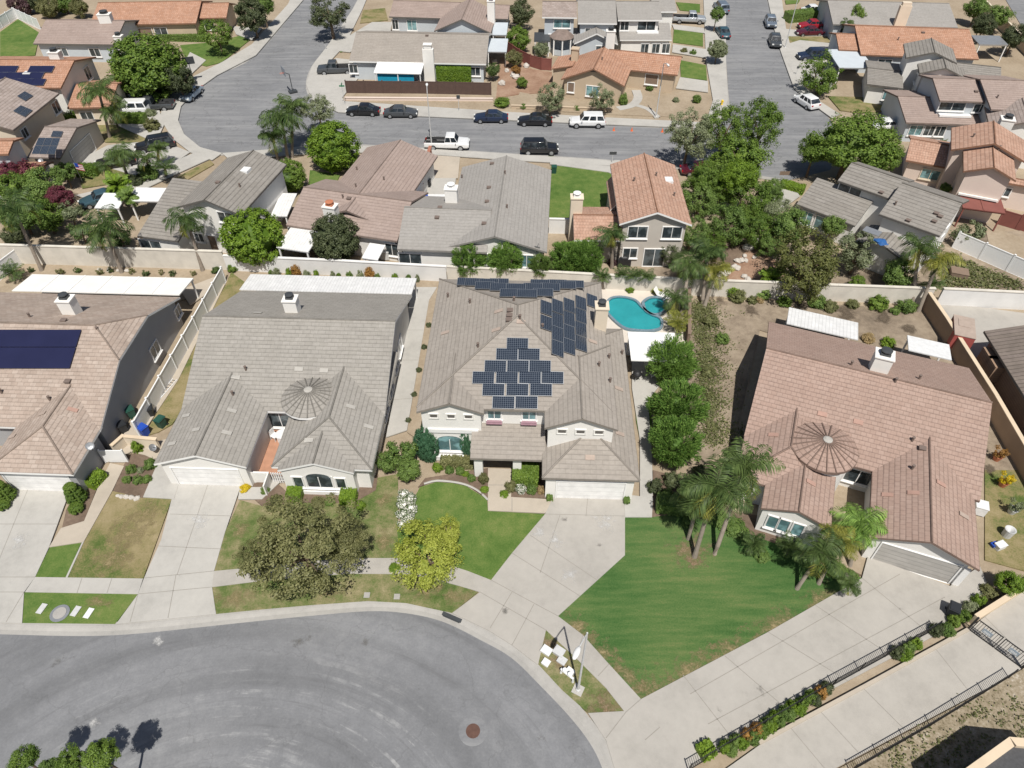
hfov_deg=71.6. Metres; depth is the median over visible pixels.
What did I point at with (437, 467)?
shrub
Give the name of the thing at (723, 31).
parked car
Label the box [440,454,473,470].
hedge
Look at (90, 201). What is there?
parked car
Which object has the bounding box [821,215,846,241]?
tree
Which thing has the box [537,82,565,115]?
tree
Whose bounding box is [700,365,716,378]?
shrub
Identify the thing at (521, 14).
tree
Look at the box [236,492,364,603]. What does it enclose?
tree
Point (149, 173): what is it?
shrub
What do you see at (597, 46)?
window
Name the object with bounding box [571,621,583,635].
worn grass
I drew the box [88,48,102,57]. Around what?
window
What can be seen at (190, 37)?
hedge
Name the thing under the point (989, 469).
damp soil
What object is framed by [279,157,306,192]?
tree
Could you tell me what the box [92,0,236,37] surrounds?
house
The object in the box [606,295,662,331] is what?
swimming pool
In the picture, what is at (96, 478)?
shrub
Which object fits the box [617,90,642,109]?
path
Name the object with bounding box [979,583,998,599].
shrub
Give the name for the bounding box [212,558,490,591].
sidewalk
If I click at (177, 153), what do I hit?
driveway
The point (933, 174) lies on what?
window
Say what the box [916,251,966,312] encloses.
palm tree
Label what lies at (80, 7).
tree
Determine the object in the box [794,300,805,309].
damp soil
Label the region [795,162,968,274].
house
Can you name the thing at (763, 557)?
shrub
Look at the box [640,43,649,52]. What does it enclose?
window
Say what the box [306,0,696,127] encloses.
sidewalk
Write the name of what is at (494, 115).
parked car
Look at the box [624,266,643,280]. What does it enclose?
palm tree
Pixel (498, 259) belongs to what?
tree
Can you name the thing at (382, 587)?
lawn
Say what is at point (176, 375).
path
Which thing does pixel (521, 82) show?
shrub
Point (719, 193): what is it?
tree
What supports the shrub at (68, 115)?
on the ground at (848, 82)
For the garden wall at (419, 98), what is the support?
on the ground at (848, 82)
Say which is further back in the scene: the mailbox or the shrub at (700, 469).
the mailbox
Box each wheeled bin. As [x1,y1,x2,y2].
[116,419,128,433]
[125,404,135,419]
[137,422,149,435]
[147,403,154,416]
[152,414,168,428]
[551,164,556,173]
[945,600,961,617]
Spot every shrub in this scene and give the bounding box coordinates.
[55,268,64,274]
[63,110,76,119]
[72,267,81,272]
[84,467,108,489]
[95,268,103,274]
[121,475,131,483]
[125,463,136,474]
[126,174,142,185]
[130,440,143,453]
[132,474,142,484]
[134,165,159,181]
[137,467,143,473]
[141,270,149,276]
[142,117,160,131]
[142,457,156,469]
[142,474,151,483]
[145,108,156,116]
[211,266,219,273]
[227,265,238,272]
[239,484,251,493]
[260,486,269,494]
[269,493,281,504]
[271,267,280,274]
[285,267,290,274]
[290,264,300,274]
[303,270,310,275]
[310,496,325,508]
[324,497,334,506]
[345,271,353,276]
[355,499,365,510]
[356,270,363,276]
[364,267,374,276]
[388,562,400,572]
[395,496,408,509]
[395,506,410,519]
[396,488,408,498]
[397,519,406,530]
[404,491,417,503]
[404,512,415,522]
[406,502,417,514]
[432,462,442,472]
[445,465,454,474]
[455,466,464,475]
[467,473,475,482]
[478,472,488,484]
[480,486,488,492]
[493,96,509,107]
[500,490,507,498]
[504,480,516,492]
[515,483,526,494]
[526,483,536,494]
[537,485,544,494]
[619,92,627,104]
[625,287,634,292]
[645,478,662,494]
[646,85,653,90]
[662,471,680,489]
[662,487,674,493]
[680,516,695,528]
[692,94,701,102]
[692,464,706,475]
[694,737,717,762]
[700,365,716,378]
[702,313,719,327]
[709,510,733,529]
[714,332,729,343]
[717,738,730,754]
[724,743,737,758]
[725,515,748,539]
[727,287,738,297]
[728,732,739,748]
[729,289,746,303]
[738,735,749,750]
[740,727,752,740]
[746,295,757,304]
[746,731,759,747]
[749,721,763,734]
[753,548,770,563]
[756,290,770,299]
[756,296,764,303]
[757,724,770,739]
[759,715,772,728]
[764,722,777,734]
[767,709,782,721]
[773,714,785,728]
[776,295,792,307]
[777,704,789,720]
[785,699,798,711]
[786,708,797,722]
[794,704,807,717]
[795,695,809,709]
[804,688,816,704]
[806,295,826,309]
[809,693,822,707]
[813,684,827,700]
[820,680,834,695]
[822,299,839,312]
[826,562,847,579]
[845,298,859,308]
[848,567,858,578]
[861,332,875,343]
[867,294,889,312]
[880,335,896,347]
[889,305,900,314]
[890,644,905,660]
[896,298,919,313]
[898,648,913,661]
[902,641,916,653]
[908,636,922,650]
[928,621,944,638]
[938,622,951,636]
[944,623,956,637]
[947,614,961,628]
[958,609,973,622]
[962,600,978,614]
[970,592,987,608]
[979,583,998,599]
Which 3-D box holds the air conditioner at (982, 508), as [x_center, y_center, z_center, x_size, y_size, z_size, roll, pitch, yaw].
[34.505,9.125,52.330,0.860,0.850,0.860,16,47,15]
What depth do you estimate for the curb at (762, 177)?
91.55 m
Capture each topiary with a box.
[0,480,16,501]
[0,499,10,510]
[62,481,87,504]
[67,502,83,514]
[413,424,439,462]
[459,433,470,456]
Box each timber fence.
[344,80,490,94]
[507,42,551,69]
[998,209,1023,230]
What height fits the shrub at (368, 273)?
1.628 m
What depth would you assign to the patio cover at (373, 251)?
72.88 m
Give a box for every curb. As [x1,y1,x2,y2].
[0,601,613,767]
[221,144,787,180]
[227,9,295,70]
[306,45,728,128]
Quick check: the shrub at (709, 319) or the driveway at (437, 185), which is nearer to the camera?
the shrub at (709, 319)
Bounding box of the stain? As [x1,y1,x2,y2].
[192,516,204,527]
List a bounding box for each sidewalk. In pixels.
[25,577,142,593]
[161,0,302,160]
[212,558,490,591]
[222,145,610,165]
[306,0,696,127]
[546,616,679,767]
[550,160,619,173]
[703,0,727,118]
[768,0,838,117]
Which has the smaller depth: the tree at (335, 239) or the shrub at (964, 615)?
the shrub at (964, 615)
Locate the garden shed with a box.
[945,314,975,348]
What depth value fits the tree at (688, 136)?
85.43 m
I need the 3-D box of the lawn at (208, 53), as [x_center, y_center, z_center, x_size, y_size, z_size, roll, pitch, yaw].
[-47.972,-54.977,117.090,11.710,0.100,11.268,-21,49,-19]
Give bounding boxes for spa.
[641,296,667,315]
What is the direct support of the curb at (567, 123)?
on the road at (221, 113)
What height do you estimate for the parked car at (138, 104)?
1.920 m
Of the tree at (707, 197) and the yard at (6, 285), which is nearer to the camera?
the yard at (6, 285)
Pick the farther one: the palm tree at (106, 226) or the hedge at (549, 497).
the palm tree at (106, 226)
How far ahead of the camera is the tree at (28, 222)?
76.41 m
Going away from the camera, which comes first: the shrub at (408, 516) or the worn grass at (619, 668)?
the worn grass at (619, 668)
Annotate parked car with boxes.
[77,187,120,209]
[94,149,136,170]
[118,98,150,112]
[125,90,153,97]
[134,132,174,152]
[142,95,175,110]
[179,85,203,101]
[316,59,352,74]
[345,102,380,116]
[383,104,417,118]
[424,132,469,150]
[474,109,507,123]
[517,112,551,126]
[520,137,558,155]
[569,111,605,128]
[672,10,706,24]
[679,160,711,176]
[713,0,729,13]
[714,26,730,37]
[764,13,777,27]
[768,32,782,47]
[793,93,820,109]
[795,25,824,36]
[796,46,829,60]
[797,18,823,28]
[800,4,817,8]
[873,117,896,129]
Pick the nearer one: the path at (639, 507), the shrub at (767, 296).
the path at (639, 507)
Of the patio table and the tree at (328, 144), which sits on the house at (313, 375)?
the patio table
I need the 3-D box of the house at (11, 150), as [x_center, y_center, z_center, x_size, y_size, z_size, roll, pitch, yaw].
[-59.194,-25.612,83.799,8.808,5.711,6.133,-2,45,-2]
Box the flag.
[74,163,84,179]
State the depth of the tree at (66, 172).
83.96 m
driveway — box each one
[0,489,65,622]
[75,150,220,197]
[82,142,189,174]
[115,109,163,137]
[116,484,239,623]
[172,52,205,80]
[233,26,261,39]
[318,58,357,99]
[330,22,391,52]
[427,178,455,193]
[434,156,459,178]
[452,497,624,664]
[588,711,657,767]
[641,557,986,767]
[672,24,704,33]
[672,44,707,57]
[676,77,707,92]
[728,592,1023,767]
[774,28,826,35]
[774,189,799,209]
[781,40,838,90]
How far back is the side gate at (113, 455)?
55.33 m
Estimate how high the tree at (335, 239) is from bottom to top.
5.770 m
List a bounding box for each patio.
[182,277,214,305]
[602,289,686,355]
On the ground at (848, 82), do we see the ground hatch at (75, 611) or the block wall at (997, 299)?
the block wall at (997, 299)
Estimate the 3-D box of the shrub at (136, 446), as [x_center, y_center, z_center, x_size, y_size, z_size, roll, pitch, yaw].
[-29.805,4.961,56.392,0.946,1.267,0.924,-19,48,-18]
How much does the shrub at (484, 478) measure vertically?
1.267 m
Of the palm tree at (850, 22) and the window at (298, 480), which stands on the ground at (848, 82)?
the palm tree at (850, 22)
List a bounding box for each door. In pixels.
[1,474,71,490]
[69,133,96,163]
[138,27,153,37]
[169,467,244,485]
[205,234,219,249]
[555,481,626,499]
[871,542,963,583]
[951,567,971,585]
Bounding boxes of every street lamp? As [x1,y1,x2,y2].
[425,83,431,142]
[571,632,587,696]
[653,63,669,118]
[785,0,797,47]
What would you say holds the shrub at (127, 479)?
on the soil at (137, 460)
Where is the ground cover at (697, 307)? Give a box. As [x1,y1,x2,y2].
[684,297,748,450]
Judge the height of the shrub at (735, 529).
0.691 m
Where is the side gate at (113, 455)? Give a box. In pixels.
[97,449,128,462]
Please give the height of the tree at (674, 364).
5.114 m
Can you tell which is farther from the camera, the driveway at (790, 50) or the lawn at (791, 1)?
the lawn at (791, 1)
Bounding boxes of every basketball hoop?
[181,56,197,84]
[281,66,297,93]
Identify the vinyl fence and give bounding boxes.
[0,7,16,28]
[0,250,21,279]
[12,7,40,29]
[131,266,226,435]
[952,231,1023,278]
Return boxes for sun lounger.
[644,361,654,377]
[653,286,669,299]
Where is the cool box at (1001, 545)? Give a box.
[994,540,1008,551]
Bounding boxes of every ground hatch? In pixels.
[35,603,47,613]
[69,606,80,616]
[83,608,93,618]
[363,592,369,597]
[394,594,399,598]
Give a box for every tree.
[0,160,18,177]
[0,170,30,200]
[0,185,43,271]
[0,192,39,234]
[0,225,23,243]
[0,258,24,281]
[5,0,31,13]
[5,743,41,767]
[16,165,64,208]
[17,158,47,173]
[25,0,47,9]
[28,197,65,234]
[34,0,59,18]
[38,757,56,767]
[43,185,75,219]
[48,162,77,188]
[51,0,71,13]
[53,742,85,767]
[55,200,84,225]
[65,221,89,242]
[68,0,88,18]
[70,203,135,273]
[76,75,124,137]
[80,737,121,767]
[86,224,103,236]
[93,160,115,175]
[98,99,128,127]
[102,170,133,206]
[103,141,139,176]
[106,30,187,102]
[109,227,131,246]
[114,185,139,205]
[132,150,158,171]
[147,140,168,161]
[148,157,179,175]
[156,64,195,94]
[162,206,208,271]
[196,18,232,54]
[217,207,284,266]
[231,538,281,581]
[232,0,267,37]
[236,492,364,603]
[254,0,274,27]
[256,100,307,159]
[257,125,286,160]
[272,93,309,158]
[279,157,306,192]
[297,93,335,128]
[305,119,361,173]
[309,0,350,38]
[309,212,360,259]
[317,511,369,569]
[375,449,399,472]
[383,441,418,469]
[389,517,463,592]
[396,458,422,481]
[434,513,461,555]
[450,243,487,276]
[485,62,500,80]
[485,241,523,277]
[504,49,522,65]
[506,25,530,49]
[509,0,535,27]
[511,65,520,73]
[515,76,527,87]
[527,253,553,276]
[532,43,549,56]
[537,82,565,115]
[547,240,582,271]
[568,236,605,272]
[589,82,614,110]
[592,222,628,268]
[592,266,612,289]
[613,263,631,276]
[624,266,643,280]
[637,268,656,281]
[643,376,711,430]
[644,332,701,384]
[648,413,705,469]
[659,287,692,313]
[660,244,683,265]
[664,105,714,163]
[664,310,691,332]
[668,247,710,318]
[669,472,723,540]
[679,454,752,558]
[681,179,718,218]
[683,215,714,250]
[687,160,721,203]
[689,233,728,304]
[698,231,727,249]
[702,100,749,157]
[702,257,735,307]
[704,202,751,247]
[705,152,729,174]
[707,39,727,63]
[710,6,724,31]
[710,167,737,210]
[713,436,785,555]
[716,133,775,170]
[717,156,761,204]
[719,179,776,220]
[733,205,777,249]
[735,94,784,149]
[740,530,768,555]
[756,177,785,206]
[756,232,784,257]
[757,198,800,226]
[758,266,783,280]
[772,224,841,302]
[773,207,811,245]
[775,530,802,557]
[792,527,846,590]
[797,134,830,177]
[798,48,843,94]
[806,109,903,179]
[816,523,864,585]
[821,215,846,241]
[829,502,887,567]
[831,231,875,274]
[837,569,861,596]
[840,17,854,29]
[847,275,865,283]
[851,3,866,16]
[862,136,905,171]
[882,256,918,285]
[897,232,943,301]
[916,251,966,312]
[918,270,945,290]
[939,182,952,192]
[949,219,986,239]
[963,0,992,26]
[971,12,998,42]
[988,4,1016,34]
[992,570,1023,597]
[1000,23,1023,55]
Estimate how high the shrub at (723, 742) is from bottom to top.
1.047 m
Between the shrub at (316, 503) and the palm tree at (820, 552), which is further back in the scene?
the shrub at (316, 503)
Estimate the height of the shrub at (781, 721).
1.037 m
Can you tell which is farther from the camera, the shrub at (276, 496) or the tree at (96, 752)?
the shrub at (276, 496)
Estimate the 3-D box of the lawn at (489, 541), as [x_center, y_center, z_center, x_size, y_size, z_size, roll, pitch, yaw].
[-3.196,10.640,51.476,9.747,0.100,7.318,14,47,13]
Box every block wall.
[0,243,226,269]
[223,254,446,280]
[447,265,692,292]
[691,278,935,303]
[922,292,1023,479]
[937,287,1023,309]
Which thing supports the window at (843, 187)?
in the house at (886, 209)
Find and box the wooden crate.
[949,266,969,278]
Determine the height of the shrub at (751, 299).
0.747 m
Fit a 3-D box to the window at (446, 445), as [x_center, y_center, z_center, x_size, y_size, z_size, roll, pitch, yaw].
[-4.818,4.638,55.009,2.280,2.006,0.180,1,45,1]
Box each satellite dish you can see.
[85,442,93,450]
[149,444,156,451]
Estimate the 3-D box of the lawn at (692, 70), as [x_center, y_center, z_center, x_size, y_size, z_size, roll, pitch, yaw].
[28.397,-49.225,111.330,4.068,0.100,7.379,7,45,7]
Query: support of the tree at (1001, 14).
on the ground at (848, 82)
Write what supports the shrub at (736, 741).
on the ground at (848, 82)
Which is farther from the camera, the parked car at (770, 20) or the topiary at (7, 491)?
the parked car at (770, 20)
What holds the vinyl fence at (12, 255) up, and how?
on the ground at (848, 82)
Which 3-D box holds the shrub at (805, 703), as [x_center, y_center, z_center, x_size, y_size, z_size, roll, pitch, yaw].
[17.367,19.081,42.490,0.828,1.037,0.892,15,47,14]
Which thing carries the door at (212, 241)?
in the house at (228, 186)
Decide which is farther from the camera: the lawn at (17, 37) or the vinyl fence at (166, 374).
the lawn at (17, 37)
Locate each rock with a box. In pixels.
[498,80,504,85]
[512,74,519,78]
[742,244,749,250]
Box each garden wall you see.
[110,434,160,449]
[344,97,492,100]
[511,104,613,111]
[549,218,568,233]
[759,628,969,744]
[969,587,1020,623]
[984,1,1023,53]
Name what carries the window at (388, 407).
in the house at (313, 375)
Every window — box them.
[19,126,31,140]
[50,99,62,116]
[56,47,69,55]
[79,111,94,118]
[83,65,93,80]
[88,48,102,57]
[137,238,162,247]
[149,338,162,362]
[153,27,167,34]
[173,303,183,321]
[192,232,206,243]
[216,211,233,224]
[268,413,288,428]
[290,476,306,489]
[303,473,335,490]
[333,477,347,490]
[348,64,358,73]
[384,242,399,258]
[384,403,389,423]
[390,380,394,400]
[391,19,399,30]
[395,349,399,376]
[397,333,403,359]
[398,252,422,263]
[406,19,417,31]
[435,435,463,452]
[471,67,480,76]
[486,411,502,421]
[520,254,533,268]
[520,412,536,421]
[553,19,570,28]
[566,82,574,93]
[585,85,599,97]
[595,45,603,49]
[619,21,629,31]
[622,247,637,259]
[626,226,648,239]
[636,21,656,31]
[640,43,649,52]
[641,248,665,266]
[644,73,658,85]
[651,43,660,53]
[660,226,683,240]
[661,43,670,54]
[762,514,780,531]
[773,517,791,534]
[787,522,806,538]
[799,209,814,227]
[812,214,828,234]
[837,183,861,196]
[841,468,870,488]
[878,59,892,62]
[880,89,891,100]
[906,125,924,136]
[913,72,917,84]
[917,167,941,182]
[921,125,936,136]
[932,125,947,137]
[936,102,966,112]
[970,103,983,113]
[1001,187,1012,198]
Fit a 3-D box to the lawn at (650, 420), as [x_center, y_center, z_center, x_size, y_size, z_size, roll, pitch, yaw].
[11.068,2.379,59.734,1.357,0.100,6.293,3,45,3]
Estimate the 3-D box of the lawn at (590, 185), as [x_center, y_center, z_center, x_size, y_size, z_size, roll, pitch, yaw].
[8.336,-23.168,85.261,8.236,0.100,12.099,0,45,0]
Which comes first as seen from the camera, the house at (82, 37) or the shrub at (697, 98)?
the shrub at (697, 98)
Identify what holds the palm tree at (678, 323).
on the ground at (848, 82)
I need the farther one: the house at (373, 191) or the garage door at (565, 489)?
the house at (373, 191)
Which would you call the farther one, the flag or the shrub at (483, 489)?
the flag
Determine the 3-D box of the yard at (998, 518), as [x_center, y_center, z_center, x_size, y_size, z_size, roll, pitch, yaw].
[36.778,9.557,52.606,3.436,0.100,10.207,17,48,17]
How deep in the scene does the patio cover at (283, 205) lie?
78.42 m
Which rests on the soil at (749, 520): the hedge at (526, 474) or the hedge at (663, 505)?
the hedge at (663, 505)
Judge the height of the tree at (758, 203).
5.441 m
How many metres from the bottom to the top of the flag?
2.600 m
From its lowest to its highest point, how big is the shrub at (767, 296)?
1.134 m
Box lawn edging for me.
[424,480,487,500]
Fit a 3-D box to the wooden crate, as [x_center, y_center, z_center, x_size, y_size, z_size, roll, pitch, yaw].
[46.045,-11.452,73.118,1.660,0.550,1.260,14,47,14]
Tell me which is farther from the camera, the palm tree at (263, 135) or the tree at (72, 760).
the palm tree at (263, 135)
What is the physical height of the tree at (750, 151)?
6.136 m
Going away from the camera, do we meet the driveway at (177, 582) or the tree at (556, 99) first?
the driveway at (177, 582)
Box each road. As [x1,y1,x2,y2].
[0,611,601,767]
[178,0,831,179]
[1006,0,1023,24]
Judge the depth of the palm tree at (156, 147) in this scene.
87.57 m
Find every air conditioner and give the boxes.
[380,251,388,259]
[975,499,989,516]
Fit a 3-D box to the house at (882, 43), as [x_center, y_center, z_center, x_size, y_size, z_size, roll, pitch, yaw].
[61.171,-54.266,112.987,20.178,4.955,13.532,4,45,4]
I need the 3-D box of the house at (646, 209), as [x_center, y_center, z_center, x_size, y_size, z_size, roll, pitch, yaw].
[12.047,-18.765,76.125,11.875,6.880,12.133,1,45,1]
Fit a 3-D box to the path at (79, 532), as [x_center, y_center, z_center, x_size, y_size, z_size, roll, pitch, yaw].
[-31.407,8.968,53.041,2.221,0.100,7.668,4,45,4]
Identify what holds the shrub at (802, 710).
on the ground at (848, 82)
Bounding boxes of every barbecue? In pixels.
[617,256,630,266]
[633,370,641,379]
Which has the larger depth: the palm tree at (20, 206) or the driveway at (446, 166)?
the driveway at (446, 166)
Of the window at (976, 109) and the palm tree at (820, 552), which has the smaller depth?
the palm tree at (820, 552)
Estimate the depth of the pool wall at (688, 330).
66.35 m
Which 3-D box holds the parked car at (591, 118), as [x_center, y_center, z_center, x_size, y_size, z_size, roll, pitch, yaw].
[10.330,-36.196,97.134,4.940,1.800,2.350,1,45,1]
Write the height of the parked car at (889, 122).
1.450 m
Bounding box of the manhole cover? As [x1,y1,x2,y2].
[459,716,486,745]
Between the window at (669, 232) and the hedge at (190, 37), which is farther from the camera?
the hedge at (190, 37)
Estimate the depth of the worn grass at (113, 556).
49.78 m
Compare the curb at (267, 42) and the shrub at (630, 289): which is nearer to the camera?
the shrub at (630, 289)
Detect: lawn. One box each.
[0,19,38,55]
[22,592,136,623]
[36,543,80,576]
[68,491,170,578]
[80,169,130,188]
[98,125,144,142]
[148,272,244,435]
[176,160,213,179]
[180,36,249,66]
[212,574,477,613]
[214,474,397,570]
[308,170,339,184]
[360,8,387,23]
[397,482,544,579]
[538,631,622,712]
[549,166,610,217]
[559,515,860,698]
[635,410,651,433]
[673,29,702,46]
[676,2,699,12]
[680,60,706,80]
[785,0,799,4]
[788,36,829,42]
[828,96,881,113]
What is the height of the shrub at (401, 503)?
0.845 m
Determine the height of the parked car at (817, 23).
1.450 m
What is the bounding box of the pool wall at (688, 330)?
[686,287,690,343]
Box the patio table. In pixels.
[275,429,283,437]
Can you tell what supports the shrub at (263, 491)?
on the soil at (362, 491)
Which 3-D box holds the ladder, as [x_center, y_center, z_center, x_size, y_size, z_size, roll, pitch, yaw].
[-29.914,0.389,61.504,0.460,0.070,2.410,12,46,11]
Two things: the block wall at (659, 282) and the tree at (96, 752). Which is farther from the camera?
the block wall at (659, 282)
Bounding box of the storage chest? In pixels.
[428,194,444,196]
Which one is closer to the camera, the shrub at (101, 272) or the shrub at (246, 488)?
the shrub at (246, 488)
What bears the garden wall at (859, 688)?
on the ground at (848, 82)
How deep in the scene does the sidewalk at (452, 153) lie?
91.34 m
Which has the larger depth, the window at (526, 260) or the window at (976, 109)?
the window at (976, 109)
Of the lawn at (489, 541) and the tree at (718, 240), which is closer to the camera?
the lawn at (489, 541)
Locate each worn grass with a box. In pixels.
[92,597,110,604]
[94,551,131,566]
[112,524,142,546]
[130,503,154,521]
[215,592,247,602]
[237,524,245,534]
[308,583,333,597]
[377,496,386,502]
[377,536,388,547]
[415,585,440,598]
[446,591,468,600]
[543,639,554,648]
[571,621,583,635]
[589,696,616,711]
[591,640,615,657]
[614,665,642,690]
[639,680,658,695]
[673,647,711,681]
[677,537,710,559]
[689,558,699,565]
[713,639,738,659]
[758,608,789,635]
[809,591,835,607]
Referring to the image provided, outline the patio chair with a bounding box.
[268,428,275,441]
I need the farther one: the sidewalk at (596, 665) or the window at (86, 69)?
the window at (86, 69)
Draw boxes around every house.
[0,47,99,114]
[0,77,64,161]
[0,137,57,196]
[0,291,183,490]
[27,119,103,169]
[33,19,139,61]
[67,80,126,124]
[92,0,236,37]
[137,149,291,252]
[154,291,411,494]
[286,139,437,260]
[348,30,492,81]
[389,0,509,37]
[397,155,551,270]
[416,278,640,499]
[542,1,576,50]
[551,46,682,102]
[568,152,691,266]
[574,0,617,54]
[614,0,676,54]
[735,322,992,585]
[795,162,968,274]
[816,0,957,39]
[828,24,978,72]
[862,37,1000,104]
[881,74,1023,141]
[901,120,1023,222]
[967,737,1023,767]
[976,325,1023,435]
[984,98,1023,168]
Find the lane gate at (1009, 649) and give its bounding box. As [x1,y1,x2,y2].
[967,617,1023,669]
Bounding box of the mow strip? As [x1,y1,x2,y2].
[65,542,83,577]
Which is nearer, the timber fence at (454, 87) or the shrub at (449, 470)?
the shrub at (449, 470)
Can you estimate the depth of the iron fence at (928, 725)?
41.33 m
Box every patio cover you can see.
[12,274,198,297]
[94,193,123,222]
[131,187,165,220]
[239,274,417,297]
[270,193,296,227]
[276,227,315,257]
[362,243,385,260]
[487,38,507,66]
[492,22,507,38]
[534,32,549,56]
[626,332,678,361]
[785,307,857,340]
[828,49,867,83]
[901,335,951,360]
[954,196,1004,230]
[971,35,1007,61]
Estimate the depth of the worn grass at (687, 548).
50.30 m
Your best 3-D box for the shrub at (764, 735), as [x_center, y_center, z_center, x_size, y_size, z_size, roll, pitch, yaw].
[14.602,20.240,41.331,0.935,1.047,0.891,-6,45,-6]
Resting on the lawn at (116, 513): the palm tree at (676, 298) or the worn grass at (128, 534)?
the worn grass at (128, 534)
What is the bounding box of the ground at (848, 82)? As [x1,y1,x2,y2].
[0,0,1023,767]
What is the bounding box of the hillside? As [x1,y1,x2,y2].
[840,668,1023,767]
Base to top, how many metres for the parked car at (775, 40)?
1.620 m
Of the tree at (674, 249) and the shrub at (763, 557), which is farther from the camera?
the tree at (674, 249)
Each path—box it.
[49,463,123,547]
[108,284,224,462]
[130,439,165,459]
[143,464,178,498]
[238,475,283,499]
[386,287,436,437]
[488,468,551,513]
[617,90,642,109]
[624,495,652,517]
[632,361,658,497]
[635,104,659,116]
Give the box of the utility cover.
[49,604,69,621]
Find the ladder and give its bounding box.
[160,378,176,398]
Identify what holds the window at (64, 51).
in the house at (82, 37)
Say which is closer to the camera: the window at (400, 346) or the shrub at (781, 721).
the shrub at (781, 721)
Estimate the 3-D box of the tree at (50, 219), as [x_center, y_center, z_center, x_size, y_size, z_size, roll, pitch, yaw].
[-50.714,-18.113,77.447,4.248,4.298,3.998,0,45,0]
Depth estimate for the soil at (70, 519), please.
52.39 m
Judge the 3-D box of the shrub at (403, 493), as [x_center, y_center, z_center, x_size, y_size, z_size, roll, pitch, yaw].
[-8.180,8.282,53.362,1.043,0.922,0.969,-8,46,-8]
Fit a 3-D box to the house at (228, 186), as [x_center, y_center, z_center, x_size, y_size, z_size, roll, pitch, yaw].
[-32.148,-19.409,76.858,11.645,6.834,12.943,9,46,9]
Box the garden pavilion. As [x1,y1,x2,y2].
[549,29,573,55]
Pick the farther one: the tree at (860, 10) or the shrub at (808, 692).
the tree at (860, 10)
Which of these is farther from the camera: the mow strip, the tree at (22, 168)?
the tree at (22, 168)
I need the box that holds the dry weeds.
[877,685,1023,767]
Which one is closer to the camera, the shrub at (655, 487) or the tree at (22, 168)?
the shrub at (655, 487)
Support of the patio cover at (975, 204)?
on the ground at (848, 82)
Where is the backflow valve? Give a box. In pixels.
[560,666,574,682]
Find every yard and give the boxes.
[0,264,227,302]
[496,57,551,97]
[514,92,707,118]
[644,231,1023,290]
[688,300,1017,470]
[690,229,745,278]
[726,248,785,280]
[941,305,1023,390]
[984,470,1023,570]
[985,225,1023,258]
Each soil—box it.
[62,488,96,527]
[113,453,155,497]
[252,474,377,505]
[407,287,437,435]
[418,468,487,497]
[511,478,545,498]
[652,470,861,576]
[747,305,754,313]
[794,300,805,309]
[838,306,853,319]
[876,311,889,322]
[902,325,915,332]
[986,465,994,473]
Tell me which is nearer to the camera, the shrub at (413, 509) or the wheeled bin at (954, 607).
the wheeled bin at (954, 607)
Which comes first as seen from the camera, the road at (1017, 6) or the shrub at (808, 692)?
the shrub at (808, 692)
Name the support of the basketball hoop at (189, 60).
on the sidewalk at (170, 117)
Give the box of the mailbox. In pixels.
[779,171,789,177]
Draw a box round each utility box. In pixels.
[540,644,552,656]
[541,657,550,667]
[552,644,565,657]
[556,656,567,666]
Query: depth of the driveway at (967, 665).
42.87 m
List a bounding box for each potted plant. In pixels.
[993,445,1008,461]
[998,470,1016,487]
[1007,497,1023,514]
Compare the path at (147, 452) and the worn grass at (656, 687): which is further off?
the path at (147, 452)
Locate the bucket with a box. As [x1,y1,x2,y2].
[1001,525,1016,538]
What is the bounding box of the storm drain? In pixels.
[442,611,461,622]
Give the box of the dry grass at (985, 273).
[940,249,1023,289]
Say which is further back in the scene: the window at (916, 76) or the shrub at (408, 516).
the window at (916, 76)
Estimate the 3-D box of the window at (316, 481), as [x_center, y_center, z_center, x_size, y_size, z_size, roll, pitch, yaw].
[-14.307,7.214,52.626,2.180,1.934,0.180,2,45,2]
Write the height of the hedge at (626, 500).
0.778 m
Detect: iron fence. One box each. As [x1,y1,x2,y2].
[689,620,942,767]
[854,669,1018,767]
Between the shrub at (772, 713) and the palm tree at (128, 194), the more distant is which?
the palm tree at (128, 194)
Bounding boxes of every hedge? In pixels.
[74,162,101,177]
[115,111,147,123]
[158,33,203,41]
[285,485,303,503]
[338,487,357,506]
[435,65,471,81]
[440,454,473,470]
[512,461,538,486]
[546,494,552,501]
[623,496,630,504]
[655,491,690,516]
[781,178,806,195]
[783,7,818,23]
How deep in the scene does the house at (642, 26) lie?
113.44 m
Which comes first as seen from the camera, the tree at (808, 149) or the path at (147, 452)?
the path at (147, 452)
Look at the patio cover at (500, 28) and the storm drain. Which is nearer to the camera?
the storm drain

